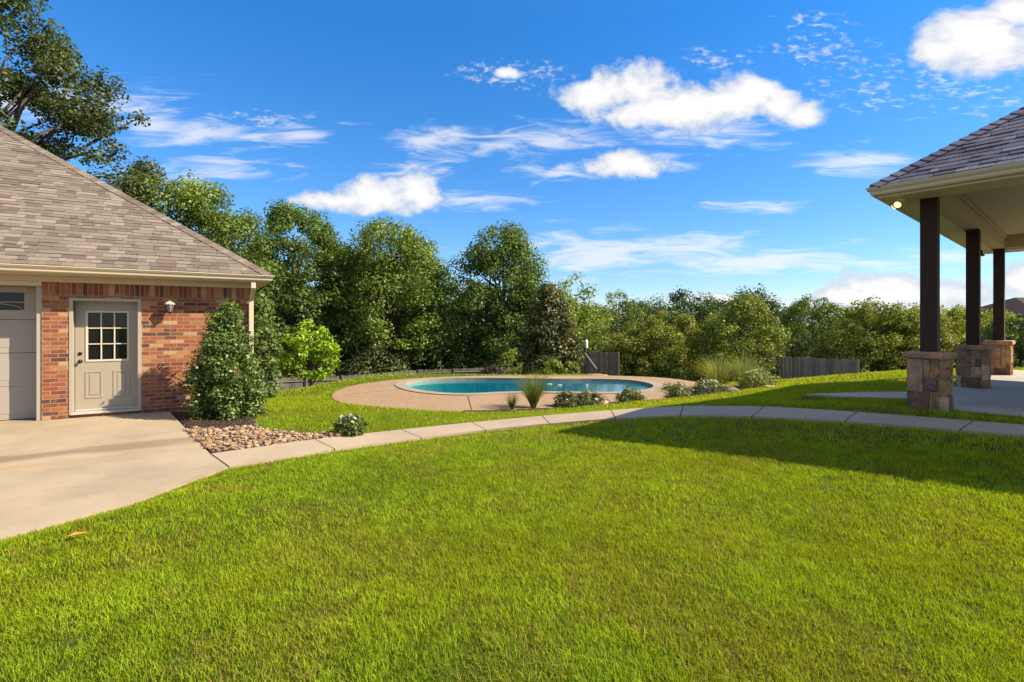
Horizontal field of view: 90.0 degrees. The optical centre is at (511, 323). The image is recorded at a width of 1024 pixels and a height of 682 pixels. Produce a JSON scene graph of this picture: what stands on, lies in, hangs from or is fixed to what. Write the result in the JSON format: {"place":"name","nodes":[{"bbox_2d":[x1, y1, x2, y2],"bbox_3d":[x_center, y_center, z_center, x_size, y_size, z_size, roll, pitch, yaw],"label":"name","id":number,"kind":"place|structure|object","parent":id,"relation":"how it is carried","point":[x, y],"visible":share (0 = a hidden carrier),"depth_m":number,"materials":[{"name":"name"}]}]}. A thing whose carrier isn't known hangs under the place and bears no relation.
{"place":"outdoors","nodes":[
{"label":"outdoors","id":0,"kind":"place"},
{"bbox_2d":[0,411,228,540],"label":"driveway","id":1,"kind":"structure","parent":0,"point":[60,471],"depth_m":5.97,"materials":[{"name":"concrete"}]},
{"bbox_2d":[0,330,1023,681],"bbox_3d":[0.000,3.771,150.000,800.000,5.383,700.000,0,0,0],"label":"lawn","id":2,"kind":"structure","parent":0,"point":[552,602],"depth_m":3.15,"materials":[{"name":"plant"}]},
{"bbox_2d":[67,532,87,536],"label":"fallen leaf","id":3,"kind":"object","parent":2,"relation":"on","point":[75,533],"visible":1,"depth_m":3.83,"materials":[{"name":"plant"}]},
{"bbox_2d":[0,0,166,206],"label":"oak tree","id":4,"kind":"object","parent":2,"relation":"on","point":[86,120],"visible":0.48,"depth_m":23.57,"materials":[{"name":"green plant"}]},
{"bbox_2d":[0,125,274,420],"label":"brick garage","id":5,"kind":"structure","parent":2,"relation":"on","point":[96,274],"depth_m":9.44,"materials":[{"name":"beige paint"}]},
{"bbox_2d":[0,285,41,420],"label":"overhead door","id":6,"kind":"structure","parent":5,"relation":"in","point":[18,369],"depth_m":8.81,"materials":[{"name":"grey paint"}]},
{"bbox_2d":[69,298,140,414],"bbox_3d":[-7.380,0.567,9.351,1.025,2.054,0.420,0,0,-31],"label":"door","id":7,"kind":"structure","parent":5,"relation":"in","point":[105,333],"depth_m":9.33,"materials":[{"name":"beige paint"}]},
{"bbox_2d":[164,299,174,313],"bbox_3d":[-6.409,-0.326,9.587,0.172,0.280,0.232,0,0,-32],"label":"wall lantern","id":8,"kind":"object","parent":5,"relation":"attached to","point":[169,305],"depth_m":9.53,"materials":[{"name":"glass"}]},
{"bbox_2d":[100,166,241,250],"bbox_3d":[-18.228,-1.755,27.606,7.517,12.767,8.054,0,0,41],"label":"shade tree","id":9,"kind":"object","parent":2,"relation":"on","point":[171,186],"visible":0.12,"depth_m":26.68,"materials":[{"name":"green plant"}]},
{"bbox_2d":[152,175,281,342],"bbox_3d":[-17.326,-1.710,28.888,8.228,13.279,7.544,0,0,32],"label":"shade tree","id":10,"kind":"object","parent":2,"relation":"on","point":[245,229],"visible":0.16,"depth_m":28.09,"materials":[{"name":"green plant"}]},
{"bbox_2d":[171,412,328,454],"bbox_3d":[-4.342,1.767,8.601,4.380,0.285,4.380,0,0,0],"label":"planting bed","id":11,"kind":"object","parent":2,"relation":"on","point":[183,419],"visible":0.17,"depth_m":8.49,"materials":[{"name":"brown soil"}]},
{"bbox_2d":[204,444,212,448],"bbox_3d":[-4.033,1.621,6.805,0.100,0.058,0.088,0,0,-35],"label":"river stone","id":12,"kind":"object","parent":11,"relation":"on","point":[206,446],"visible":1,"depth_m":6.78,"materials":[{"name":"beige stone"}]},
{"bbox_2d":[172,297,269,419],"bbox_3d":[-5.121,0.702,9.258,1.469,2.378,1.396,0,0,22],"label":"holly bush","id":13,"kind":"object","parent":11,"relation":"on","point":[217,384],"visible":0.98,"depth_m":8.98,"materials":[{"name":"green plant"}]},
{"bbox_2d":[183,426,347,451],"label":"gravel","id":14,"kind":"structure","parent":11,"relation":"on","point":[250,440],"depth_m":7.39,"materials":[{"name":"stone"}]},
{"bbox_2d":[329,413,369,436],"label":"rose bush","id":15,"kind":"object","parent":11,"relation":"on","point":[352,423],"visible":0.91,"depth_m":7.79,"materials":[{"name":"green plant"}]},
{"bbox_2d":[246,255,290,336],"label":"tree","id":16,"kind":"object","parent":2,"relation":"on","point":[275,299],"visible":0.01,"depth_m":48.58,"materials":[{"name":"green plant"}]},
{"bbox_2d":[254,290,284,397],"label":"garden shrub","id":17,"kind":"object","parent":2,"relation":"on","point":[261,330],"visible":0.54,"depth_m":15.09,"materials":[{"name":"green plant"}]},
{"bbox_2d":[256,343,295,389],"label":"woodland shrub","id":18,"kind":"object","parent":2,"relation":"on","point":[269,370],"visible":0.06,"depth_m":30.80,"materials":[{"name":"green plant"}]},
{"bbox_2d":[270,335,306,367],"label":"woodland shrub","id":19,"kind":"object","parent":2,"relation":"on","point":[284,346],"visible":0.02,"depth_m":33.80,"materials":[{"name":"green plant"}]},
{"bbox_2d":[279,253,307,299],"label":"tree","id":20,"kind":"object","parent":2,"relation":"on","point":[288,271],"visible":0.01,"depth_m":54.74,"materials":[{"name":"green plant"}]},
{"bbox_2d":[245,198,365,388],"bbox_3d":[-15.390,-1.698,35.963,10.144,14.243,9.871,0,0,-35],"label":"tall tree","id":21,"kind":"object","parent":2,"relation":"on","point":[323,242],"visible":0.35,"depth_m":33.94,"materials":[{"name":"green plant"}]},
{"bbox_2d":[278,318,341,385],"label":"bush","id":22,"kind":"object","parent":2,"relation":"on","point":[308,356],"visible":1,"depth_m":21.16,"materials":[{"name":"green plant"}]},
{"bbox_2d":[281,259,384,346],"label":"tree","id":23,"kind":"object","parent":2,"relation":"on","point":[317,291],"visible":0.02,"depth_m":54.48,"materials":[{"name":"green plant"}]},
{"bbox_2d":[300,343,378,384],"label":"woodland shrub","id":24,"kind":"object","parent":2,"relation":"on","point":[340,359],"visible":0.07,"depth_m":32.49,"materials":[{"name":"green plant"}]},
{"bbox_2d":[310,246,417,357],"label":"tree","id":25,"kind":"object","parent":2,"relation":"on","point":[376,285],"visible":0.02,"depth_m":58.42,"materials":[{"name":"green plant"}]},
{"bbox_2d":[334,332,409,377],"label":"woodland shrub","id":26,"kind":"object","parent":2,"relation":"on","point":[355,363],"visible":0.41,"depth_m":32.37,"materials":[{"name":"green plant"}]},
{"bbox_2d":[315,215,463,374],"bbox_3d":[-8.992,-1.072,37.035,10.229,13.642,11.231,0,0,-21],"label":"tall tree","id":27,"kind":"object","parent":2,"relation":"on","point":[412,253],"visible":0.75,"depth_m":34.19,"materials":[{"name":"green plant"}]},
{"bbox_2d":[266,366,519,390],"bbox_3d":[-5.718,3.920,30.613,21.729,2.536,2.575,0,0,-30],"label":"plank fence","id":28,"kind":"object","parent":2,"relation":"on","point":[294,382],"visible":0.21,"depth_m":29.63,"materials":[{"name":"grey wood"}]},
{"bbox_2d":[380,335,457,371],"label":"woodland shrub","id":29,"kind":"object","parent":2,"relation":"on","point":[433,354],"visible":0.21,"depth_m":34.28,"materials":[{"name":"green plant"}]},
{"bbox_2d":[386,264,476,370],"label":"tree","id":30,"kind":"object","parent":2,"relation":"on","point":[448,278],"visible":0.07,"depth_m":56.84,"materials":[{"name":"green plant"}]},
{"bbox_2d":[420,325,493,373],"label":"woodland shrub","id":31,"kind":"object","parent":2,"relation":"on","point":[460,356],"visible":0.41,"depth_m":34.62,"materials":[{"name":"green plant"}]},
{"bbox_2d":[439,277,496,352],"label":"tree","id":32,"kind":"object","parent":2,"relation":"on","point":[486,283],"visible":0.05,"depth_m":58.21,"materials":[{"name":"green plant"}]},
{"bbox_2d":[475,364,510,374],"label":"garden shrub","id":33,"kind":"object","parent":2,"relation":"on","point":[490,370],"visible":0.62,"depth_m":21.32,"materials":[{"name":"plant"}]},
{"bbox_2d":[445,219,550,369],"bbox_3d":[-0.665,-1.156,37.158,8.320,12.572,8.600,0,0,5],"label":"tall tree","id":34,"kind":"object","parent":2,"relation":"on","point":[502,336],"visible":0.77,"depth_m":35.21,"materials":[{"name":"green plant"}]},
{"bbox_2d":[501,347,521,374],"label":"sapling","id":35,"kind":"object","parent":2,"relation":"on","point":[508,357],"visible":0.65,"depth_m":29.31,"materials":[{"name":"green plant"}]},
{"bbox_2d":[499,336,530,365],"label":"woodland shrub","id":36,"kind":"object","parent":2,"relation":"on","point":[518,349],"visible":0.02,"depth_m":37.39,"materials":[{"name":"green plant"}]},
{"bbox_2d":[332,375,710,411],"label":"pool deck","id":37,"kind":"structure","parent":2,"relation":"on","point":[393,396],"depth_m":13.92,"materials":[{"name":"beige concrete"}]},
{"bbox_2d":[342,377,661,409],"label":"pool deck joints","id":38,"kind":"object","parent":37,"relation":"on","point":[469,400],"visible":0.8,"depth_m":13.80,"materials":[{"name":"brown"}]},
{"bbox_2d":[395,377,664,395],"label":"swimming pool","id":39,"kind":"structure","parent":37,"relation":"in","point":[462,386],"depth_m":17.21,"materials":[{"name":"liquid"}]},
{"bbox_2d":[513,281,586,374],"bbox_3d":[1.923,0.782,26.639,3.751,6.144,3.850,0,0,-8],"label":"magnolia tree","id":40,"kind":"object","parent":2,"relation":"on","point":[552,317],"visible":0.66,"depth_m":25.75,"materials":[{"name":"green plant"}]},
{"bbox_2d":[541,358,566,374],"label":"garden shrub","id":41,"kind":"object","parent":2,"relation":"on","point":[556,367],"visible":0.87,"depth_m":21.04,"materials":[{"name":"green plant"}]},
{"bbox_2d":[522,270,616,372],"bbox_3d":[4.260,0.619,38.837,7.332,9.427,7.177,0,0,24],"label":"shade tree","id":42,"kind":"object","parent":2,"relation":"on","point":[572,302],"visible":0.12,"depth_m":38.47,"materials":[{"name":"green plant"}]},
{"bbox_2d":[560,361,579,373],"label":"garden shrub","id":43,"kind":"object","parent":2,"relation":"on","point":[570,367],"visible":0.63,"depth_m":21.33,"materials":[{"name":"green plant"}]},
{"bbox_2d":[584,340,587,372],"bbox_3d":[3.910,2.254,27.000,0.185,2.867,0.185,0,0,45],"label":"bird feeder","id":44,"kind":"object","parent":2,"relation":"on","point":[586,344],"visible":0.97,"depth_m":26.95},
{"bbox_2d":[574,300,603,343],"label":"tree","id":45,"kind":"object","parent":2,"relation":"on","point":[584,323],"visible":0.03,"depth_m":56.58,"materials":[{"name":"green plant"}]},
{"bbox_2d":[576,330,620,373],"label":"woodland shrub","id":46,"kind":"object","parent":2,"relation":"on","point":[592,346],"visible":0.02,"depth_m":39.44,"materials":[{"name":"green plant"}]},
{"bbox_2d":[581,350,619,375],"bbox_3d":[4.964,2.635,29.036,2.019,2.201,1.772,0,0,0],"label":"fence","id":47,"kind":"object","parent":2,"relation":"on","point":[592,365],"visible":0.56,"depth_m":28.91,"materials":[{"name":"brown wood"}]},
{"bbox_2d":[580,302,629,355],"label":"tree","id":48,"kind":"object","parent":2,"relation":"on","point":[615,329],"visible":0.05,"depth_m":58.70,"materials":[{"name":"green plant"}]},
{"bbox_2d":[581,289,648,353],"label":"tree","id":49,"kind":"object","parent":2,"relation":"on","point":[632,312],"visible":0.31,"depth_m":45.61,"materials":[{"name":"green plant"}]},
{"bbox_2d":[212,406,1023,468],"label":"walkway","id":50,"kind":"structure","parent":2,"relation":"on","point":[252,456],"depth_m":7.37,"materials":[{"name":"concrete"}]},
{"bbox_2d":[463,381,778,412],"bbox_3d":[3.861,1.741,14.478,10.240,0.762,6.160,0,0,0],"label":"mulch bed","id":51,"kind":"object","parent":2,"relation":"on","point":[538,409],"visible":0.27,"depth_m":11.99,"materials":[{"name":"brown soil"}]},
{"bbox_2d":[503,390,521,408],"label":"fountain grass","id":52,"kind":"object","parent":51,"relation":"on","point":[511,403],"depth_m":11.97,"materials":[{"name":"green plant"}]},
{"bbox_2d":[552,389,582,407],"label":"rose bush","id":53,"kind":"object","parent":51,"relation":"on","point":[564,397],"visible":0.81,"depth_m":12.29,"materials":[{"name":"green plant"}]},
{"bbox_2d":[575,390,605,406],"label":"rose bush","id":54,"kind":"object","parent":51,"relation":"on","point":[591,398],"visible":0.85,"depth_m":12.37,"materials":[{"name":"green plant"}]},
{"bbox_2d":[615,387,646,403],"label":"rose bush","id":55,"kind":"object","parent":51,"relation":"on","point":[629,395],"visible":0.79,"depth_m":12.64,"materials":[{"name":"green plant"}]},
{"bbox_2d":[660,381,693,398],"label":"rose bush","id":56,"kind":"object","parent":51,"relation":"on","point":[677,390],"visible":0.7,"depth_m":13.06,"materials":[{"name":"green plant"}]},
{"bbox_2d":[687,376,728,394],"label":"rose bush","id":57,"kind":"object","parent":51,"relation":"on","point":[698,385],"visible":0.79,"depth_m":14.16,"materials":[{"name":"green plant"}]},
{"bbox_2d":[687,352,751,386],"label":"fountain grass","id":58,"kind":"object","parent":51,"relation":"on","point":[720,374],"depth_m":15.25,"materials":[{"name":"green plant"}]},
{"bbox_2d":[726,387,738,390],"bbox_3d":[6.126,1.845,14.223,0.377,0.207,0.507,0,0,12],"label":"boulder","id":59,"kind":"object","parent":51,"relation":"on","point":[732,388],"visible":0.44,"depth_m":14.10,"materials":[{"name":"stone"}]},
{"bbox_2d":[725,350,773,385],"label":"fountain grass","id":60,"kind":"object","parent":51,"relation":"on","point":[746,367],"depth_m":15.66,"materials":[{"name":"green plant"}]},
{"bbox_2d":[730,368,780,387],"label":"rose bush","id":61,"kind":"object","parent":51,"relation":"on","point":[756,380],"visible":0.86,"depth_m":14.99,"materials":[{"name":"green plant"}]},
{"bbox_2d":[604,295,652,346],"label":"tree","id":62,"kind":"object","parent":2,"relation":"on","point":[620,305],"visible":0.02,"depth_m":72.27,"materials":[{"name":"green plant"}]},
{"bbox_2d":[594,326,673,377],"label":"garden bush","id":63,"kind":"object","parent":2,"relation":"on","point":[623,345],"visible":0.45,"depth_m":29.40,"materials":[{"name":"green plant"}]},
{"bbox_2d":[618,293,686,350],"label":"tree","id":64,"kind":"object","parent":2,"relation":"on","point":[667,319],"visible":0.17,"depth_m":60.57,"materials":[{"name":"green plant"}]},
{"bbox_2d":[625,309,711,380],"bbox_3d":[9.412,1.755,30.470,5.150,5.342,5.521,0,0,-41],"label":"garden bush","id":65,"kind":"object","parent":2,"relation":"on","point":[685,322],"visible":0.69,"depth_m":29.39,"materials":[{"name":"green plant"}]},
{"bbox_2d":[666,285,713,363],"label":"tree","id":66,"kind":"object","parent":2,"relation":"on","point":[682,305],"visible":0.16,"depth_m":64.73,"materials":[{"name":"green plant"}]},
{"bbox_2d":[685,292,729,345],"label":"tree","id":67,"kind":"object","parent":2,"relation":"on","point":[711,299],"visible":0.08,"depth_m":73.87,"materials":[{"name":"green plant"}]},
{"bbox_2d":[682,311,752,376],"bbox_3d":[13.314,1.864,32.965,4.539,5.363,4.580,0,0,-34],"label":"garden bush","id":68,"kind":"object","parent":2,"relation":"on","point":[723,343],"visible":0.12,"depth_m":32.80,"materials":[{"name":"green plant"}]},
{"bbox_2d":[695,296,763,360],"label":"tree","id":69,"kind":"object","parent":2,"relation":"on","point":[712,307],"visible":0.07,"depth_m":63.03,"materials":[{"name":"green plant"}]},
{"bbox_2d":[692,290,791,381],"bbox_3d":[12.411,1.056,27.921,4.685,5.734,4.720,0,0,-42],"label":"garden bush","id":70,"kind":"object","parent":2,"relation":"on","point":[749,309],"visible":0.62,"depth_m":27.32,"materials":[{"name":"green plant"}]},
{"bbox_2d":[725,283,783,360],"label":"tree","id":71,"kind":"object","parent":2,"relation":"on","point":[762,295],"visible":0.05,"depth_m":69.04,"materials":[{"name":"green plant"}]},
{"bbox_2d":[752,301,817,359],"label":"tree","id":72,"kind":"object","parent":2,"relation":"on","point":[774,308],"visible":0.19,"depth_m":66.38,"materials":[{"name":"green plant"}]},
{"bbox_2d":[777,297,823,351],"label":"tree","id":73,"kind":"object","parent":2,"relation":"on","point":[814,307],"visible":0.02,"depth_m":78.95,"materials":[{"name":"green plant"}]},
{"bbox_2d":[771,293,846,377],"bbox_3d":[22.171,1.055,38.126,5.472,6.700,5.375,0,0,22],"label":"garden bush","id":74,"kind":"object","parent":2,"relation":"on","point":[801,307],"visible":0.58,"depth_m":37.55,"materials":[{"name":"green plant"}]},
{"bbox_2d":[767,355,859,379],"bbox_3d":[14.926,2.849,25.608,4.111,2.430,0.292,0,0,45],"label":"plank fence","id":75,"kind":"object","parent":2,"relation":"on","point":[814,366],"visible":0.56,"depth_m":25.43,"materials":[{"name":"grey wood"}]},
{"bbox_2d":[808,344,844,374],"bbox_3d":[17.736,2.302,28.968,2.140,2.420,2.087,0,0,-34],"label":"tree","id":76,"kind":"object","parent":2,"relation":"on","point":[822,351],"visible":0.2,"depth_m":28.71,"materials":[{"name":"green plant"}]},
{"bbox_2d":[805,303,871,355],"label":"tree","id":77,"kind":"object","parent":2,"relation":"on","point":[837,322],"visible":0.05,"depth_m":71.68,"materials":[{"name":"green plant"}]},
{"bbox_2d":[811,295,919,372],"bbox_3d":[20.381,0.812,29.116,5.507,4.920,5.642,0,0,7],"label":"garden bush","id":78,"kind":"object","parent":2,"relation":"on","point":[854,347],"visible":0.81,"depth_m":28.07,"materials":[{"name":"green plant"}]},
{"bbox_2d":[858,302,961,371],"bbox_3d":[22.399,0.858,29.039,4.649,4.251,4.553,0,0,31],"label":"garden bush","id":79,"kind":"object","parent":2,"relation":"on","point":[948,338],"visible":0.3,"depth_m":27.84,"materials":[{"name":"green plant"}]},
{"bbox_2d":[918,304,992,367],"bbox_3d":[25.590,0.969,30.244,5.097,4.286,5.417,0,0,-4],"label":"garden bush","id":80,"kind":"object","parent":2,"relation":"on","point":[956,313],"visible":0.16,"depth_m":29.00,"materials":[{"name":"green plant"}]},
{"bbox_2d":[953,308,1023,366],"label":"garden bush","id":81,"kind":"object","parent":2,"relation":"on","point":[985,315],"visible":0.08,"depth_m":30.18,"materials":[{"name":"green plant"}]},
{"bbox_2d":[981,315,1023,367],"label":"garden bush","id":82,"kind":"object","parent":2,"relation":"on","point":[1017,323],"visible":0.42,"depth_m":18.64,"materials":[{"name":"green plant"}]},
{"bbox_2d":[981,297,1023,321],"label":"neighbour house","id":83,"kind":"structure","parent":2,"relation":"on","point":[1015,305],"depth_m":60.48,"materials":[{"name":"brick"}]},
{"bbox_2d":[0,0,1023,329],"label":"sky","id":84,"kind":"structure","parent":0,"point":[644,148],"materials":[{"name":"blue"}]},
{"bbox_2d":[507,367,556,407],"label":"fountain grass","id":85,"kind":"object","parent":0,"point":[532,392],"depth_m":12.17,"materials":[{"name":"green plant"}]},
{"bbox_2d":[807,391,906,398],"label":"path","id":86,"kind":"structure","parent":0,"point":[883,395],"depth_m":9.03,"materials":[{"name":"concrete"}]},
{"bbox_2d":[953,370,1023,416],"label":"patio","id":87,"kind":"structure","parent":0,"point":[1003,394],"depth_m":8.61,"materials":[{"name":"concrete"}]},
{"bbox_2d":[866,106,1023,411],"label":"covered patio","id":88,"kind":"structure","parent":87,"relation":"on","point":[967,192],"depth_m":7.35,"materials":[{"name":"beige paint"}]},
{"bbox_2d":[891,198,905,208],"bbox_3d":[5.585,-1.736,7.403,0.199,0.127,0.182,0,0,-41],"label":"floodlight","id":89,"kind":"object","parent":88,"relation":"attached to","point":[897,204],"visible":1,"depth_m":7.36,"materials":[{"name":"white glass"}]}
]}

